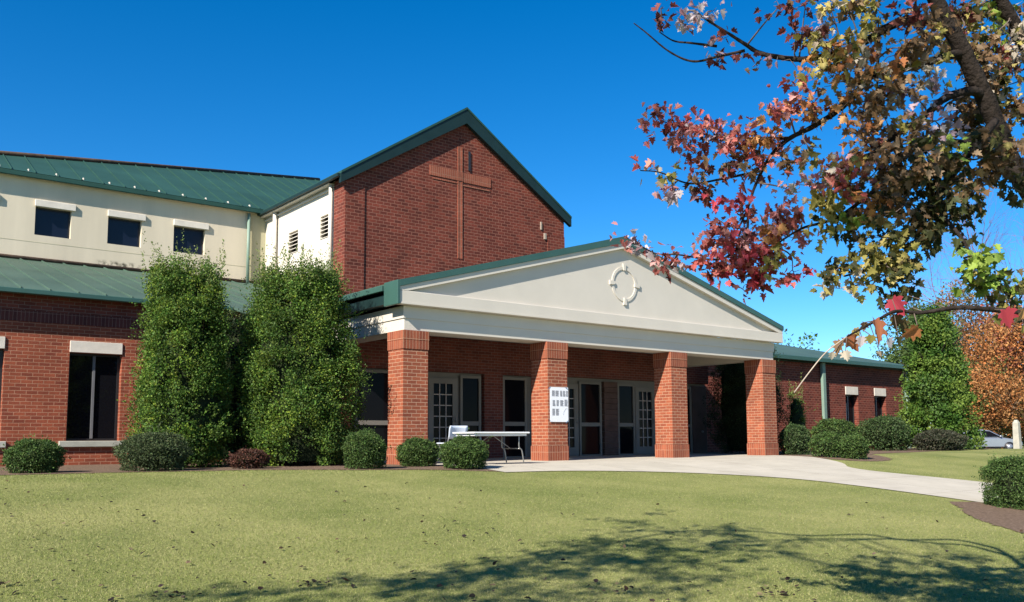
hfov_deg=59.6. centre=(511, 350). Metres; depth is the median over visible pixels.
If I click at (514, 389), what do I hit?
window
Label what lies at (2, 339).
window
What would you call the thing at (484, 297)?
church building
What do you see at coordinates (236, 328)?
tall holly
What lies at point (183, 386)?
tall holly
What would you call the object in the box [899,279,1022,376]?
maple tree
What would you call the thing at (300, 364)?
tall holly
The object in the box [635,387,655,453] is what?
door
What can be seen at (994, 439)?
parked car
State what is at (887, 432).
round shrub
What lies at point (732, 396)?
tall holly
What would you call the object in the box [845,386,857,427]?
window
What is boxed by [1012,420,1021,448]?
concrete post
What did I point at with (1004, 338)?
maple tree
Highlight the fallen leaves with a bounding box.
[0,473,1023,601]
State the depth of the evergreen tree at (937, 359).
35.60 m
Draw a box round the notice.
[548,386,567,422]
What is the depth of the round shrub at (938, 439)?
32.91 m
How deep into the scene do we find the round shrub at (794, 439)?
26.25 m
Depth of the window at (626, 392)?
27.27 m
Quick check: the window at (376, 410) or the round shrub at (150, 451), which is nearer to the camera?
the round shrub at (150, 451)
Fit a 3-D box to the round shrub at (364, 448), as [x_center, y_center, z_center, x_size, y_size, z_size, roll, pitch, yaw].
[-2.627,1.766,15.914,0.977,0.818,1.012,4,-7,-38]
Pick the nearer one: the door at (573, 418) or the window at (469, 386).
the window at (469, 386)
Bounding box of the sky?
[0,0,1023,429]
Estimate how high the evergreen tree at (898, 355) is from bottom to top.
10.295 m
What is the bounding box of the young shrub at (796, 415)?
[784,373,817,452]
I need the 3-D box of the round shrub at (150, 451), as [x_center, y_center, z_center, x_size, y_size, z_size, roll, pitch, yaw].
[-6.153,1.659,15.337,1.291,0.890,1.183,4,-7,-38]
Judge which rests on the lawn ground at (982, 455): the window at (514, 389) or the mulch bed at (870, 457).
the mulch bed at (870, 457)
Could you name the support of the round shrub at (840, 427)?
on the mulch bed at (870, 457)
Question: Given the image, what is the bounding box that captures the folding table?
[453,432,529,462]
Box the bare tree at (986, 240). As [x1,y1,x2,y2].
[900,187,1023,342]
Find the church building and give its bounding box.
[0,107,911,465]
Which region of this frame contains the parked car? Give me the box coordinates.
[964,429,1022,448]
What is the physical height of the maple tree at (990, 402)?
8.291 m
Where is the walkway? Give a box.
[384,453,1013,506]
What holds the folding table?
on the walkway
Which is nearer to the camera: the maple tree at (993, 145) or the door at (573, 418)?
the maple tree at (993, 145)
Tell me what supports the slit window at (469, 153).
in the church building
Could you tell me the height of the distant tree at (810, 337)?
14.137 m
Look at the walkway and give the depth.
18.38 m
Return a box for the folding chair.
[436,426,467,462]
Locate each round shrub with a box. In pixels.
[0,433,71,472]
[111,421,194,471]
[224,446,270,468]
[335,428,390,468]
[394,434,438,466]
[437,427,492,468]
[777,422,811,454]
[807,431,845,456]
[810,416,862,437]
[838,433,870,458]
[857,413,912,450]
[912,427,968,450]
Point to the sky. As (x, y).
(305, 88)
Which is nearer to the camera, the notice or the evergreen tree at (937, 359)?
the notice
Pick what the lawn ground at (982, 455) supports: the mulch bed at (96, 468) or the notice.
the mulch bed at (96, 468)
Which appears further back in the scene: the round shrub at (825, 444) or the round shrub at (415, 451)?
the round shrub at (825, 444)
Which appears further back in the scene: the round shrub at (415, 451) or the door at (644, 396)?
the door at (644, 396)
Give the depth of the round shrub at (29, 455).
14.31 m
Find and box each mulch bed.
[0,462,495,474]
[708,448,1000,460]
[949,501,1023,532]
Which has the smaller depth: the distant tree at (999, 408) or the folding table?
the folding table
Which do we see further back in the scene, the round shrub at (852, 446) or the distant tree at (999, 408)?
the distant tree at (999, 408)
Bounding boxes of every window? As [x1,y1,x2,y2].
[0,336,5,447]
[34,199,75,238]
[58,341,122,446]
[107,210,145,246]
[173,219,208,254]
[353,369,388,459]
[459,375,480,438]
[468,152,470,170]
[503,377,526,457]
[577,381,601,455]
[616,383,635,454]
[687,387,692,453]
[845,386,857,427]
[874,388,885,416]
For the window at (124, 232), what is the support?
in the church building
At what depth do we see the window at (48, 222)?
25.80 m
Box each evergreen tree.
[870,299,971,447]
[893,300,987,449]
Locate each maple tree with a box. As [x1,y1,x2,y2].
[609,0,1023,392]
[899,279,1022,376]
[930,353,1023,448]
[954,299,1023,440]
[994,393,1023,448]
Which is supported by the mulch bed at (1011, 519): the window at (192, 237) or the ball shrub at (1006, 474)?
the ball shrub at (1006, 474)
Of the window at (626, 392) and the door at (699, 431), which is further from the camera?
the door at (699, 431)
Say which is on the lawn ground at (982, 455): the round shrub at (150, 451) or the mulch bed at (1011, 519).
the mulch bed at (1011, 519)
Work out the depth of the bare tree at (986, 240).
99.50 m
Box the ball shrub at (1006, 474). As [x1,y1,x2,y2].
[971,451,1023,509]
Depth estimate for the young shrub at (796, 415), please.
28.49 m
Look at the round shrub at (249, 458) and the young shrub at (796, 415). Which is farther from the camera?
the young shrub at (796, 415)
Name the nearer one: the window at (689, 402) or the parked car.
the window at (689, 402)
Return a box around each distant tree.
[777,329,819,349]
[962,347,1023,447]
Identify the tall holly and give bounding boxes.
[116,229,243,468]
[214,284,257,464]
[229,240,370,466]
[698,338,791,453]
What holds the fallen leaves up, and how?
on the lawn ground at (982, 455)
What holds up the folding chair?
on the walkway
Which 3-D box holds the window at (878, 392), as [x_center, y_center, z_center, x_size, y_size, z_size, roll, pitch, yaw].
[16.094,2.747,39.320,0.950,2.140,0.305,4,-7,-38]
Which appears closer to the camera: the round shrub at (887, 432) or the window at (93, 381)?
the window at (93, 381)
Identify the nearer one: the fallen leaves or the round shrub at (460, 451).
the fallen leaves
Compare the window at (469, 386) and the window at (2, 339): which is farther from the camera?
the window at (469, 386)
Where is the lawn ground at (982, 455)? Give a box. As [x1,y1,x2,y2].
[0,444,1023,601]
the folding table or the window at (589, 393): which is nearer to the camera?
the folding table
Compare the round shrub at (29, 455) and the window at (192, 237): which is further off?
the window at (192, 237)
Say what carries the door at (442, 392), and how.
in the church building
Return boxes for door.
[428,378,457,458]
[567,384,578,455]
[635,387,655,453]
[691,386,707,452]

